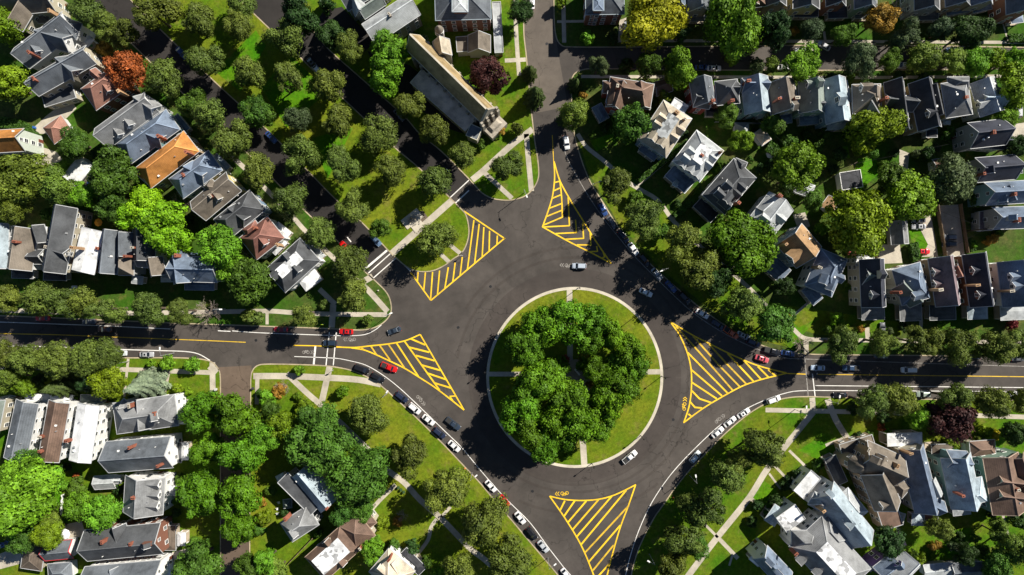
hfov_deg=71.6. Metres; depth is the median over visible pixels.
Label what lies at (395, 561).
house
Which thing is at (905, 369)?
parked car
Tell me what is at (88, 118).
lawn
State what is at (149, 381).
conifer tree
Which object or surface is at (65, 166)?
shrub
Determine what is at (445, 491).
leafy tree
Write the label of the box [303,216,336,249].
leafy tree
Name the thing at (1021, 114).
parked car
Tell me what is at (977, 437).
shrub
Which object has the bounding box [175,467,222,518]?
leafy tree
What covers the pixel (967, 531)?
lawn
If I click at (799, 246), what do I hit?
house
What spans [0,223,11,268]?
house
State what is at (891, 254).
driveway
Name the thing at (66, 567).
house
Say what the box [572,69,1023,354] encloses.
lawn
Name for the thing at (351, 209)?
leafy tree
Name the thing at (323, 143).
lawn
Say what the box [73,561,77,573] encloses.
door
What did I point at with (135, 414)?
house
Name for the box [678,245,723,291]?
leafy tree
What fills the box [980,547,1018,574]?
leafy tree
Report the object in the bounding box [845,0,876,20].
house
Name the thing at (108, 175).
leafy tree
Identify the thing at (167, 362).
shrub
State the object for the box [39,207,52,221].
shrub
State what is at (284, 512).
shrub
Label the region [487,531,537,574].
leafy tree
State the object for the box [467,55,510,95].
leafy tree
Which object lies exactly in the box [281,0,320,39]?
leafy tree
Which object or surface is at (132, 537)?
house
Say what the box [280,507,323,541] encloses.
house
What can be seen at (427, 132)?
leafy tree
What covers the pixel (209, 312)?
bare tree
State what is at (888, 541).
leafy tree
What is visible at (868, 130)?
leafy tree
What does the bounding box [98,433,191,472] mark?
house
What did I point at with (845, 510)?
house
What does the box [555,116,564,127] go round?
conifer tree
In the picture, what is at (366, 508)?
leafy tree
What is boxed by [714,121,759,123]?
garden fence
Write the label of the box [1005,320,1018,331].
shrub
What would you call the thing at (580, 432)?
leafy tree
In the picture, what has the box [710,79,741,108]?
house
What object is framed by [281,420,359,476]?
leafy tree
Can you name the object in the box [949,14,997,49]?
leafy tree
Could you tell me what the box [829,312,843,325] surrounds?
shrub
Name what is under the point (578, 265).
parked car
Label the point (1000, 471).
house
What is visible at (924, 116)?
house
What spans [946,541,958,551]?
shrub
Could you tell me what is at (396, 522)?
shrub
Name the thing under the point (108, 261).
house
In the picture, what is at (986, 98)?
house
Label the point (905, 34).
leafy tree
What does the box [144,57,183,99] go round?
leafy tree
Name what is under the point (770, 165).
shrub
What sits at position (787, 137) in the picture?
shrub
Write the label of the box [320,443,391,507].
leafy tree
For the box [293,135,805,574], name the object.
yellow road marking
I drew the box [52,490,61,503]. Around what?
lawn
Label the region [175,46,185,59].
parked car
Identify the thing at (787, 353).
parked car
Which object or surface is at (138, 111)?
house
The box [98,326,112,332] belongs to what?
parked car
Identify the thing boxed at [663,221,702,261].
leafy tree
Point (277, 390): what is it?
shrub
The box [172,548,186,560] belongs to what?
driveway
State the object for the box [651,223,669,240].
shrub
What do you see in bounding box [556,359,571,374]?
shrub
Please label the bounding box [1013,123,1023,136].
driveway
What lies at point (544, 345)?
leafy tree
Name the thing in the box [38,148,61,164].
driveway
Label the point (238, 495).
leafy tree
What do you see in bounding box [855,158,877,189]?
lawn
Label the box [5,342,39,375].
leafy tree
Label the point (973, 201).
shrub
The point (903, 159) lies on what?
driveway
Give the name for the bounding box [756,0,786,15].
house
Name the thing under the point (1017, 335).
leafy tree
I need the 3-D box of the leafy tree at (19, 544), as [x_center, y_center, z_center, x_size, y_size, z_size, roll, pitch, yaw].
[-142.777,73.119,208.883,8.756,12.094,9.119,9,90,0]
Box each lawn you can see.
[0,0,390,328]
[0,358,219,574]
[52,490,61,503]
[132,0,467,270]
[218,31,265,91]
[250,365,556,574]
[261,57,319,127]
[305,0,537,199]
[312,128,352,178]
[486,290,662,464]
[554,0,1023,46]
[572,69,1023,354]
[580,142,796,347]
[589,134,614,150]
[632,397,1023,574]
[753,476,777,504]
[768,302,817,337]
[769,302,900,335]
[799,440,834,458]
[842,146,849,157]
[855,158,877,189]
[909,229,927,248]
[944,527,973,557]
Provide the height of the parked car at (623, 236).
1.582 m
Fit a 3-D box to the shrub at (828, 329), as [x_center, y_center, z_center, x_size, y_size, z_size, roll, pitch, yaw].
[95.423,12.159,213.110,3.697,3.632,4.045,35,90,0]
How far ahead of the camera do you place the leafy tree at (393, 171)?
203.67 m
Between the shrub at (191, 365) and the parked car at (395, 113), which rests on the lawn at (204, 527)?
the shrub at (191, 365)
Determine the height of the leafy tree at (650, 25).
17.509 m
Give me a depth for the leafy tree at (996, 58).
204.89 m
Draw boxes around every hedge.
[0,116,39,134]
[636,139,687,182]
[672,186,704,219]
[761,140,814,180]
[906,242,921,263]
[964,239,975,251]
[1006,33,1023,42]
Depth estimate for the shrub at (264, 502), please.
213.44 m
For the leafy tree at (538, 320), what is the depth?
200.72 m
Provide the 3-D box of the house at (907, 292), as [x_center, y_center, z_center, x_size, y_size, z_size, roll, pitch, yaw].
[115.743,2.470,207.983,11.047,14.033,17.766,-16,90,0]
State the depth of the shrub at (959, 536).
212.62 m
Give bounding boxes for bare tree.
[170,191,189,205]
[195,301,219,325]
[275,378,289,394]
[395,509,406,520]
[792,333,813,358]
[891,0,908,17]
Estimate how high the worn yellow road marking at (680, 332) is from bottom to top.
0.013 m
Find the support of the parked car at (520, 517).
on the road at (446, 313)
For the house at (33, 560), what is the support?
on the lawn at (204, 527)
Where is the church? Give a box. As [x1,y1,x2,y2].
[406,33,506,143]
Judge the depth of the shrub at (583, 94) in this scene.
212.71 m
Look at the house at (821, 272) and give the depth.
205.69 m
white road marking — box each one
[4,169,1022,574]
[302,149,1023,422]
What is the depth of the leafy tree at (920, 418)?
205.69 m
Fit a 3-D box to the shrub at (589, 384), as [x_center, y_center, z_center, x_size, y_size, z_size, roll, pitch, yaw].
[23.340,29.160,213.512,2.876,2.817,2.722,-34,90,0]
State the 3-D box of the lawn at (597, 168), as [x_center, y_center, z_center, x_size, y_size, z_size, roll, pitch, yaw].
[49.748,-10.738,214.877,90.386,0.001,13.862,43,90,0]
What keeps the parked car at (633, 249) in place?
on the road at (446, 313)
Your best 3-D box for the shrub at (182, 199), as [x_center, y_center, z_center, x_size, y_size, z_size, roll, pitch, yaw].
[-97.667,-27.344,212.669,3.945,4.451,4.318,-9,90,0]
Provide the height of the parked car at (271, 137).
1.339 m
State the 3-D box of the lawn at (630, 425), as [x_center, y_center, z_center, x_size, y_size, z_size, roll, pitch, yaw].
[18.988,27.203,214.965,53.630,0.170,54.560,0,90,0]
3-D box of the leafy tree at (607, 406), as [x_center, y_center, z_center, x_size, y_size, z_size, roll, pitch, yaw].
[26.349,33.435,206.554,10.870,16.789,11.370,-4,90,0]
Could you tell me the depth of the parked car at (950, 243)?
213.63 m
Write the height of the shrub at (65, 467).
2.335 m
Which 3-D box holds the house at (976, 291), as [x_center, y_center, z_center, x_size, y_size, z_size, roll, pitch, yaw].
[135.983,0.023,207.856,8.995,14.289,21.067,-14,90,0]
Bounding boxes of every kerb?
[0,0,1023,574]
[486,287,662,467]
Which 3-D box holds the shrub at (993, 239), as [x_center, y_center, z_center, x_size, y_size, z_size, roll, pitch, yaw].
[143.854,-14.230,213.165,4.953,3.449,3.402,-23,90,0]
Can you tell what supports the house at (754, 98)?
on the lawn at (1008, 245)
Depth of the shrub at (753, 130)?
212.84 m
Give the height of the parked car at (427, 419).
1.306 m
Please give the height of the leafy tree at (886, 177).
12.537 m
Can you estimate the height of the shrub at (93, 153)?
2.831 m
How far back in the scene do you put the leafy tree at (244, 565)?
205.05 m
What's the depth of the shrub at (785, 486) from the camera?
212.45 m
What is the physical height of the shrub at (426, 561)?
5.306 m
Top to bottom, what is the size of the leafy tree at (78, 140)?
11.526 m
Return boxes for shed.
[91,474,123,489]
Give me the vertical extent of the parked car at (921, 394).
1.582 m
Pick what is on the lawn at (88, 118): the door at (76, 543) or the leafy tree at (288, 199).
the leafy tree at (288, 199)
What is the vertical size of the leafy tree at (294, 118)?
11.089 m
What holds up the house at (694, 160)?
on the lawn at (1008, 245)
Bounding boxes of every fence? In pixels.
[60,494,63,514]
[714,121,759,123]
[795,143,951,200]
[846,171,989,254]
[936,205,947,255]
[958,204,969,252]
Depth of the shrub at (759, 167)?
212.83 m
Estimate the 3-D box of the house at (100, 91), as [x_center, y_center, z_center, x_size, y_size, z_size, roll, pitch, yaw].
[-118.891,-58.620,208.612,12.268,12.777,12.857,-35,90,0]
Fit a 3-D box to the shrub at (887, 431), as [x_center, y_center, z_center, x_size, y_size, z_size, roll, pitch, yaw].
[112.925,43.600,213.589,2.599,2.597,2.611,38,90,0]
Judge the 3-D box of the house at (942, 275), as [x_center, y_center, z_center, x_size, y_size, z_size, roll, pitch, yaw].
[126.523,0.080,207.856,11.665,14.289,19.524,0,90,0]
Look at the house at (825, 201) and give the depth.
211.64 m
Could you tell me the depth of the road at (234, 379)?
214.99 m
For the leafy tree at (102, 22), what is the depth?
204.95 m
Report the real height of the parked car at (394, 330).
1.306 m
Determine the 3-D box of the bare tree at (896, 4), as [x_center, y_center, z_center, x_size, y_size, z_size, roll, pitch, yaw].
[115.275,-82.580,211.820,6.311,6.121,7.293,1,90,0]
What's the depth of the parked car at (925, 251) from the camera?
213.72 m
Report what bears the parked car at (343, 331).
on the road at (446, 313)
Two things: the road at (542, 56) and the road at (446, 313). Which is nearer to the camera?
the road at (542, 56)
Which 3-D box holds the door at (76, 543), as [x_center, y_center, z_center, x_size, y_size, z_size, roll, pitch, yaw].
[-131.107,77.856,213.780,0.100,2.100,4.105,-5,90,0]
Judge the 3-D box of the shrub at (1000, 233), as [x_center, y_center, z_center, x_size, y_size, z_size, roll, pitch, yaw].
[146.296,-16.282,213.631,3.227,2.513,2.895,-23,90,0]
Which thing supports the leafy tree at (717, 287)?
on the lawn at (597, 168)
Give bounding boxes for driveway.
[0,551,21,568]
[35,104,75,133]
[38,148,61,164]
[61,521,83,537]
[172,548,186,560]
[368,51,462,133]
[618,17,629,38]
[793,212,809,227]
[878,244,901,263]
[899,149,909,168]
[920,215,937,256]
[939,205,964,255]
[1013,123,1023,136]
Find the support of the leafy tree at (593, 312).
on the lawn at (630, 425)
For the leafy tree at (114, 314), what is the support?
on the lawn at (88, 118)
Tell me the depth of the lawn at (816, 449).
214.88 m
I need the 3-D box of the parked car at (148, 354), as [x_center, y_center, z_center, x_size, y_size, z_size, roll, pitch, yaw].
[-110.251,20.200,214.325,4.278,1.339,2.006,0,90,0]
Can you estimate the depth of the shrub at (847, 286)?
213.18 m
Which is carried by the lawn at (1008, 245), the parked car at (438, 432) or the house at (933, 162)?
the house at (933, 162)
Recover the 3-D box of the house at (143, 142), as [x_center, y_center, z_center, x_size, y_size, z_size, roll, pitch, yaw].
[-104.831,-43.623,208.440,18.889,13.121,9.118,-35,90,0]
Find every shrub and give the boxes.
[30,373,47,388]
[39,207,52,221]
[56,160,69,176]
[59,479,68,490]
[60,463,71,471]
[66,476,87,494]
[89,148,100,158]
[95,40,113,57]
[113,484,123,495]
[146,359,156,366]
[158,354,175,370]
[172,383,183,392]
[175,473,184,483]
[178,193,191,202]
[183,356,201,373]
[184,215,194,225]
[184,387,193,394]
[199,223,210,232]
[239,309,254,321]
[247,311,264,325]
[253,523,267,535]
[255,388,261,398]
[256,508,271,525]
[257,497,266,507]
[259,389,276,405]
[264,485,277,496]
[271,382,287,398]
[281,508,290,516]
[293,365,305,375]
[293,391,303,401]
[294,397,314,415]
[314,528,323,537]
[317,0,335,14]
[320,299,329,309]
[335,385,349,397]
[362,314,373,324]
[376,515,389,531]
[389,537,400,549]
[392,515,402,526]
[404,538,419,554]
[421,554,432,568]
[430,566,444,574]
[477,138,485,149]
[511,122,524,135]
[556,0,566,10]
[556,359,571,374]
[575,355,587,371]
[578,90,587,98]
[580,29,595,45]
[585,380,593,388]
[588,130,597,138]
[618,58,633,73]
[627,190,643,203]
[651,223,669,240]
[655,89,672,105]
[674,199,680,207]
[681,130,688,137]
[715,214,723,222]
[724,54,739,66]
[745,156,754,163]
[745,516,756,528]
[749,57,764,74]
[750,499,763,509]
[751,125,759,132]
[754,163,763,174]
[763,510,768,520]
[765,55,779,73]
[765,158,775,170]
[767,493,783,506]
[778,132,798,147]
[779,475,791,491]
[789,25,799,35]
[792,470,798,478]
[811,137,826,152]
[811,459,824,473]
[813,222,827,235]
[821,321,834,334]
[823,72,835,78]
[826,164,839,174]
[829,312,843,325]
[832,146,848,160]
[835,320,848,331]
[841,72,855,82]
[844,283,850,290]
[846,400,858,415]
[852,150,859,156]
[857,325,864,332]
[863,149,879,158]
[876,411,891,423]
[877,423,885,430]
[878,159,886,167]
[878,185,887,195]
[884,428,892,436]
[886,327,893,334]
[889,70,905,79]
[889,148,899,157]
[897,321,906,332]
[908,248,918,257]
[910,149,921,157]
[910,548,918,557]
[915,72,928,80]
[915,554,927,565]
[918,146,935,161]
[926,540,942,550]
[937,321,945,328]
[939,437,960,448]
[940,125,956,140]
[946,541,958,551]
[952,530,966,541]
[968,193,979,207]
[970,240,978,247]
[970,533,981,542]
[973,435,981,440]
[978,424,993,437]
[978,545,989,559]
[981,234,999,246]
[985,510,996,518]
[992,429,1000,440]
[993,229,1003,236]
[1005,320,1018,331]
[1009,513,1023,529]
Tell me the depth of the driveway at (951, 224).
214.87 m
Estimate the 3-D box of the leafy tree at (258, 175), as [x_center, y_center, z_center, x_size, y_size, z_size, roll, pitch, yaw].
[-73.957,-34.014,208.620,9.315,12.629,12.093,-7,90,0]
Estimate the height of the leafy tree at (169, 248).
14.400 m
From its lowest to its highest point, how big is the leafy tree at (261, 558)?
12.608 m
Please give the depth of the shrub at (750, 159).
212.96 m
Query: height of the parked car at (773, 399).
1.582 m
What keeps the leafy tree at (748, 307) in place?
on the lawn at (597, 168)
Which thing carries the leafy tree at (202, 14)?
on the lawn at (394, 206)
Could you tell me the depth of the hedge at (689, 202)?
213.05 m
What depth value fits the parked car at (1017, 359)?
213.95 m
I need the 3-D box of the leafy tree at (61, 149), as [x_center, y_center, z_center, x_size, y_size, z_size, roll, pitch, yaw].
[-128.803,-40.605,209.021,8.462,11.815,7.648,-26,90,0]
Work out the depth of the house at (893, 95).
203.80 m
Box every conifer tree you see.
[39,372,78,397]
[122,366,171,397]
[521,65,537,84]
[522,86,545,111]
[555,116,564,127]
[567,77,582,93]
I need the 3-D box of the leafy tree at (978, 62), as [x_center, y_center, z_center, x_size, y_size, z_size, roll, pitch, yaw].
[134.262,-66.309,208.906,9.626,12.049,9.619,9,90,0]
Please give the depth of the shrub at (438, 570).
210.92 m
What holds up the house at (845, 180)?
on the lawn at (1008, 245)
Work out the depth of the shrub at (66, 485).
212.77 m
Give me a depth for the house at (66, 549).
210.42 m
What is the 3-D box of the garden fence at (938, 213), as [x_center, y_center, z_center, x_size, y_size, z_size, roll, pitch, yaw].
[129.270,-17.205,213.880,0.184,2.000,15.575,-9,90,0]
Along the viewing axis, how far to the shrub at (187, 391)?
213.37 m
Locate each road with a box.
[0,39,1023,574]
[96,0,387,271]
[218,365,251,574]
[254,0,468,196]
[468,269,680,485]
[524,0,566,112]
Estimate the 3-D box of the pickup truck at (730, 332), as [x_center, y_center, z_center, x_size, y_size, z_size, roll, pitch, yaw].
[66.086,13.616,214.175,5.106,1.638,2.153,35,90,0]
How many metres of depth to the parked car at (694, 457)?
213.76 m
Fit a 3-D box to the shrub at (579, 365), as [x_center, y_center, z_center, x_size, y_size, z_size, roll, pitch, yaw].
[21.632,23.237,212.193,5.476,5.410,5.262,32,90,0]
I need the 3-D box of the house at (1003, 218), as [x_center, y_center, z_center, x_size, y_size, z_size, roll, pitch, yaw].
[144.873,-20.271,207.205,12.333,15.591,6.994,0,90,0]
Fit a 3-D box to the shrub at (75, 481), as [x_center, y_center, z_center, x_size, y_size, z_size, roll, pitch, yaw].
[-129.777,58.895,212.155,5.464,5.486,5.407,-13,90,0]
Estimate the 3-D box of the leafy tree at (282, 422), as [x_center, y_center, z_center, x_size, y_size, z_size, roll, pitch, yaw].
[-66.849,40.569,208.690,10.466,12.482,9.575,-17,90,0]
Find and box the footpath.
[0,0,1023,574]
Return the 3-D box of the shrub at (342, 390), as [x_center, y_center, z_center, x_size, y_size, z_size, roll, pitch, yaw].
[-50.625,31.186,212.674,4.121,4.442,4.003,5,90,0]
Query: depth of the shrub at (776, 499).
210.95 m
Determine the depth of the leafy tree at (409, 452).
202.62 m
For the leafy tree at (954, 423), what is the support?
on the lawn at (739, 536)
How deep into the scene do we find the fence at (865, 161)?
208.10 m
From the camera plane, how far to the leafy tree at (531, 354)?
201.06 m
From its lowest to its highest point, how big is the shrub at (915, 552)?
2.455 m
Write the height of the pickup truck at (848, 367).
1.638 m
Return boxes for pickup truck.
[380,361,397,372]
[445,416,460,429]
[622,450,637,463]
[723,325,738,338]
[763,346,780,355]
[842,364,859,370]
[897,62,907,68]
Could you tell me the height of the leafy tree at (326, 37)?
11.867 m
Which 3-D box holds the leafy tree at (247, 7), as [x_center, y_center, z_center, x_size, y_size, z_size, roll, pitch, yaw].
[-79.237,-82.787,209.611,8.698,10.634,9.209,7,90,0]
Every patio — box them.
[419,211,427,221]
[562,359,589,390]
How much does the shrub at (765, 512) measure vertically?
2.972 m
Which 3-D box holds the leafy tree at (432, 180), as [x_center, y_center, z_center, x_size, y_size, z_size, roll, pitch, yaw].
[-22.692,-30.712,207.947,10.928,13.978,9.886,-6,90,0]
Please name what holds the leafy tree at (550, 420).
on the lawn at (630, 425)
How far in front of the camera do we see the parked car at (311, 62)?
213.91 m
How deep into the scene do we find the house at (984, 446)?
209.59 m
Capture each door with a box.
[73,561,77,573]
[74,538,78,553]
[960,441,965,450]
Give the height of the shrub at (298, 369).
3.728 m
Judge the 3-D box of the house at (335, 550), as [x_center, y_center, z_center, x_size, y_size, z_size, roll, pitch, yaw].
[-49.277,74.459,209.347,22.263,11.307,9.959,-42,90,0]
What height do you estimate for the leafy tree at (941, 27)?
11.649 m
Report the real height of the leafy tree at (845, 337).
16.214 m
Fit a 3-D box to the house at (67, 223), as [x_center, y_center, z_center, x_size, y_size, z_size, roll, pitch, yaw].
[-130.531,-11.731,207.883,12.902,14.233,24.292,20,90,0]
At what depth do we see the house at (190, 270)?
205.36 m
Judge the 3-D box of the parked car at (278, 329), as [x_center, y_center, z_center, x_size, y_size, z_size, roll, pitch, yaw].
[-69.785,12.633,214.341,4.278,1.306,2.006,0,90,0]
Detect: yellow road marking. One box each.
[0,326,1023,570]
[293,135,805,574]
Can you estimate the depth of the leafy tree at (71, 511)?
205.22 m
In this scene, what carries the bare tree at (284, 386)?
on the lawn at (418, 521)
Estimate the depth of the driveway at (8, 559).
214.87 m
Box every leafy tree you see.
[0,6,28,47]
[0,63,31,101]
[0,152,51,205]
[0,196,33,225]
[0,284,23,312]
[0,337,33,368]
[0,367,31,394]
[0,454,64,539]
[1,492,38,538]
[4,527,33,554]
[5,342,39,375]
[8,374,37,396]
[8,447,51,472]
[19,280,56,316]
[26,163,77,204]
[26,463,64,495]
[27,519,66,550]
[33,340,72,380]
[39,287,76,319]
[39,510,63,525]
[57,134,87,159]
[59,125,91,157]
[61,490,93,522]
[64,285,100,319]
[65,0,107,23]
[67,180,99,209]
[67,338,106,378]
[74,372,93,392]
[79,493,123,534]
[83,299,129,323]
[86,365,130,400]
[87,143,140,199]
[89,10,116,41]
[90,336,125,369]
[93,191,127,222]
[100,49,148,90]
[103,17,139,49]
[115,203,136,230]
[124,184,162,218]
[131,0,185,31]
[131,291,165,326]
[132,199,188,249]
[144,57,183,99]
[151,223,194,258]
[167,297,196,325]
[171,536,226,574]
[174,86,206,117]
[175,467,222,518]
[177,390,222,435]
[181,1,214,38]
[183,44,225,75]
[187,430,226,465]
[190,97,226,134]
[194,224,242,270]
[211,118,252,160]
[213,392,262,437]
[215,472,262,522]
[216,254,245,282]
[216,433,267,472]
[219,512,258,547]
[221,8,255,41]
[226,0,257,18]
[227,255,275,305]
[231,550,263,574]
[232,55,265,89]
[238,94,271,128]
[242,99,275,128]
[242,151,274,190]
[247,420,280,454]
[253,547,276,574]
[258,398,282,420]
[261,17,304,58]
[264,556,288,574]
[265,409,298,440]
[271,181,307,220]
[273,60,302,93]
[280,133,324,176]
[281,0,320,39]
[281,106,312,131]
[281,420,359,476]
[291,303,317,327]
[295,400,339,439]
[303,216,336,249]
[312,68,346,102]
[315,19,346,49]
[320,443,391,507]
[321,102,351,138]
[326,143,361,182]
[328,498,359,526]
[331,243,369,280]
[334,28,364,63]
[334,185,371,223]
[337,275,367,313]
[345,392,389,436]
[351,501,375,524]
[354,112,399,157]
[360,537,384,565]
[368,218,391,238]
[369,28,409,76]
[369,56,404,98]
[372,154,406,189]
[381,27,398,39]
[390,431,428,481]
[392,91,426,118]
[415,221,460,257]
[416,165,452,196]
[418,113,449,146]
[422,465,470,514]
[441,548,476,574]
[447,141,476,169]
[458,492,509,548]
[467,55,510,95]
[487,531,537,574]
[489,149,523,181]
[498,394,541,434]
[503,332,544,367]
[507,0,533,24]
[508,410,543,450]
[511,370,542,408]
[519,304,566,346]
[519,357,565,402]
[528,431,559,466]
[529,330,551,350]
[537,401,571,441]
[545,379,591,425]
[549,298,586,345]
[554,434,575,452]
[556,408,596,444]
[557,97,588,132]
[558,376,578,404]
[574,324,605,355]
[577,302,608,336]
[582,354,606,383]
[584,412,616,443]
[587,386,623,421]
[588,55,609,75]
[592,368,642,407]
[599,166,631,206]
[602,317,627,351]
[604,349,632,376]
[610,101,651,144]
[614,331,646,363]
[619,356,651,382]
[620,0,691,53]
[622,198,662,240]
[634,52,662,79]
[658,551,687,574]
[662,45,696,90]
[662,524,706,555]
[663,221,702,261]
[674,23,691,43]
[675,492,699,515]
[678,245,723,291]
[680,486,725,530]
[690,533,709,561]
[700,264,733,299]
[702,0,765,62]
[705,208,779,279]
[709,458,746,496]
[712,102,738,129]
[718,283,765,322]
[725,444,752,472]
[726,129,754,152]
[741,428,785,468]
[752,303,796,343]
[755,19,773,40]
[757,9,791,52]
[760,113,786,133]
[768,140,826,194]
[769,165,802,197]
[769,277,795,296]
[781,40,821,84]
[799,17,825,42]
[801,189,823,212]
[821,187,894,258]
[823,323,859,366]
[830,23,858,46]
[839,105,907,154]
[840,41,877,81]
[848,383,891,420]
[861,1,901,35]
[863,328,901,357]
[871,381,919,418]
[873,525,906,560]
[875,45,903,74]
[877,160,911,194]
[883,169,937,223]
[884,15,920,53]
[896,325,931,354]
[903,401,930,428]
[904,41,943,73]
[922,516,955,540]
[923,151,977,204]
[923,397,978,445]
[924,327,946,355]
[925,15,956,42]
[928,382,975,409]
[937,45,970,74]
[939,325,979,368]
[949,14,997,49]
[952,541,979,566]
[959,45,993,77]
[969,328,1019,365]
[972,384,1015,420]
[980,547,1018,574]
[981,46,1006,73]
[981,516,1008,546]
[992,105,1020,127]
[993,46,1023,72]
[994,60,1023,109]
[994,532,1023,568]
[997,134,1023,156]
[998,421,1023,447]
[1005,328,1023,359]
[1006,387,1023,413]
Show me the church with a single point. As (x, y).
(455, 97)
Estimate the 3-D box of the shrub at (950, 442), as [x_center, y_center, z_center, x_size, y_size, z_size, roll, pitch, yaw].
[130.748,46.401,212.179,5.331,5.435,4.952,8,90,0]
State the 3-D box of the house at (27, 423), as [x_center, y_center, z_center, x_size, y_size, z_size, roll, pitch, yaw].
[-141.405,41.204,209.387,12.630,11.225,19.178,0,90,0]
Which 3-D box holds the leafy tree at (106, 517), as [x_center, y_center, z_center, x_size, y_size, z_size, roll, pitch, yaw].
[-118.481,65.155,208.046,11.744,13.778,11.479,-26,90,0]
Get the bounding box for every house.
[0,0,69,33]
[0,128,43,154]
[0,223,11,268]
[0,395,21,430]
[3,393,48,460]
[6,224,49,278]
[10,11,98,70]
[20,545,47,571]
[24,45,105,109]
[37,395,79,462]
[39,537,78,560]
[42,204,93,280]
[43,115,72,144]
[47,559,77,574]
[63,157,93,185]
[69,394,113,463]
[71,227,101,274]
[76,516,189,561]
[81,67,140,113]
[81,552,174,574]
[93,92,172,149]
[98,229,121,274]
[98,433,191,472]
[112,392,187,433]
[117,109,192,163]
[117,231,147,284]
[123,470,177,518]
[130,227,170,281]
[136,130,205,189]
[165,250,224,290]
[169,150,232,198]
[190,172,246,220]
[214,190,271,237]
[239,215,293,259]
[266,238,326,292]
[275,465,338,515]
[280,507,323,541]
[283,498,292,508]
[305,509,378,574]
[341,0,390,23]
[361,0,422,45]
[369,545,425,574]
[432,25,452,63]
[435,0,491,31]
[456,30,490,57]
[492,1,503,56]
[583,0,624,25]
[592,76,654,123]
[635,97,691,161]
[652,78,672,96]
[663,130,723,193]
[675,0,686,10]
[684,74,717,117]
[685,0,709,23]
[691,158,756,222]
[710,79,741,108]
[733,123,748,131]
[735,73,771,119]
[745,191,793,232]
[745,537,792,574]
[753,0,766,14]
[753,129,770,145]
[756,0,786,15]
[759,496,871,574]
[762,76,799,123]
[764,223,821,280]
[783,0,819,19]
[788,465,873,547]
[792,76,825,126]
[793,184,815,196]
[795,248,847,305]
[814,75,850,132]
[817,0,847,20]
[820,195,836,212]
[820,432,911,528]
[835,169,862,190]
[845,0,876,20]
[846,255,887,319]
[849,83,881,115]
[862,547,920,574]
[878,429,947,525]
[879,77,920,134]
[885,262,929,320]
[886,220,908,244]
[899,0,939,22]
[903,77,950,138]
[917,254,963,320]
[919,560,952,574]
[924,441,987,515]
[928,157,946,170]
[936,0,970,16]
[938,77,972,121]
[946,559,984,574]
[951,119,1015,152]
[954,251,994,319]
[956,0,992,15]
[960,438,995,456]
[961,76,1008,121]
[966,154,1023,183]
[967,180,1023,206]
[971,206,1023,230]
[972,447,1023,515]
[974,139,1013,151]
[988,0,1023,26]
[988,260,1023,320]
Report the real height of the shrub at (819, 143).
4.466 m
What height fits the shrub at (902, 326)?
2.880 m
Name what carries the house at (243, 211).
on the lawn at (88, 118)
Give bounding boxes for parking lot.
[316,7,371,52]
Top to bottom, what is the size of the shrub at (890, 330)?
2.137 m
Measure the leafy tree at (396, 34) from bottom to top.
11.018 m
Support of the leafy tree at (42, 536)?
on the lawn at (204, 527)
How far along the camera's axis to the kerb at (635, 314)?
214.85 m
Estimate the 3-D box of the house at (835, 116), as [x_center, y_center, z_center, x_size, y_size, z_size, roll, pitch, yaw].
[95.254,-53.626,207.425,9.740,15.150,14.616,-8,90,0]
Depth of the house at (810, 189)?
211.64 m
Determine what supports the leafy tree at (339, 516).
on the lawn at (418, 521)
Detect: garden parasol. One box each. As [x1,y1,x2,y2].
[62,529,69,538]
[94,219,101,225]
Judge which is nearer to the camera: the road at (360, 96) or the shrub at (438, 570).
the shrub at (438, 570)
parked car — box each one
[0,540,8,548]
[36,315,50,321]
[82,318,96,324]
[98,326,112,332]
[139,351,153,357]
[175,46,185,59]
[265,131,276,143]
[274,326,287,332]
[306,57,317,66]
[312,65,319,71]
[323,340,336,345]
[339,240,346,246]
[339,328,352,334]
[354,364,369,373]
[369,236,381,246]
[370,372,384,382]
[387,326,401,334]
[393,108,404,120]
[395,391,407,402]
[408,402,420,413]
[421,414,434,425]
[432,427,445,438]
[448,440,460,451]
[484,479,496,491]
[514,511,525,524]
[525,526,537,539]
[529,0,534,9]
[537,539,548,552]
[560,567,569,574]
[562,135,569,149]
[572,263,585,268]
[597,202,607,215]
[606,215,616,228]
[617,229,628,242]
[627,242,638,255]
[638,253,650,266]
[638,287,652,296]
[651,267,662,279]
[665,280,676,292]
[678,291,690,303]
[689,450,700,463]
[695,64,708,70]
[695,308,708,318]
[707,65,720,70]
[711,319,724,329]
[711,426,723,437]
[723,416,736,427]
[736,407,749,418]
[737,331,750,339]
[746,338,760,346]
[754,354,768,362]
[766,395,780,404]
[777,64,789,69]
[780,350,794,356]
[810,365,824,370]
[816,40,830,50]
[832,392,846,397]
[879,322,885,332]
[900,366,916,373]
[911,218,925,222]
[911,224,925,229]
[915,391,930,397]
[920,248,929,254]
[941,241,956,247]
[944,234,956,240]
[1010,357,1023,361]
[1015,107,1022,117]
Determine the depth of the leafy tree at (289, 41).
203.42 m
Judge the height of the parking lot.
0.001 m
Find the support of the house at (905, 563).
on the lawn at (739, 536)
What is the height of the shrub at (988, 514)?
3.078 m
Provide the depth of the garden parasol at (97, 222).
212.70 m
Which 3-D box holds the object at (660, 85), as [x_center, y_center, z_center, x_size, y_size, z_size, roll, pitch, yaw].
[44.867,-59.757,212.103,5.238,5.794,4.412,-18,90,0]
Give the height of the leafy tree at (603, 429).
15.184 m
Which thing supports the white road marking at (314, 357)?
on the road at (446, 313)
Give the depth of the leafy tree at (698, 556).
205.59 m

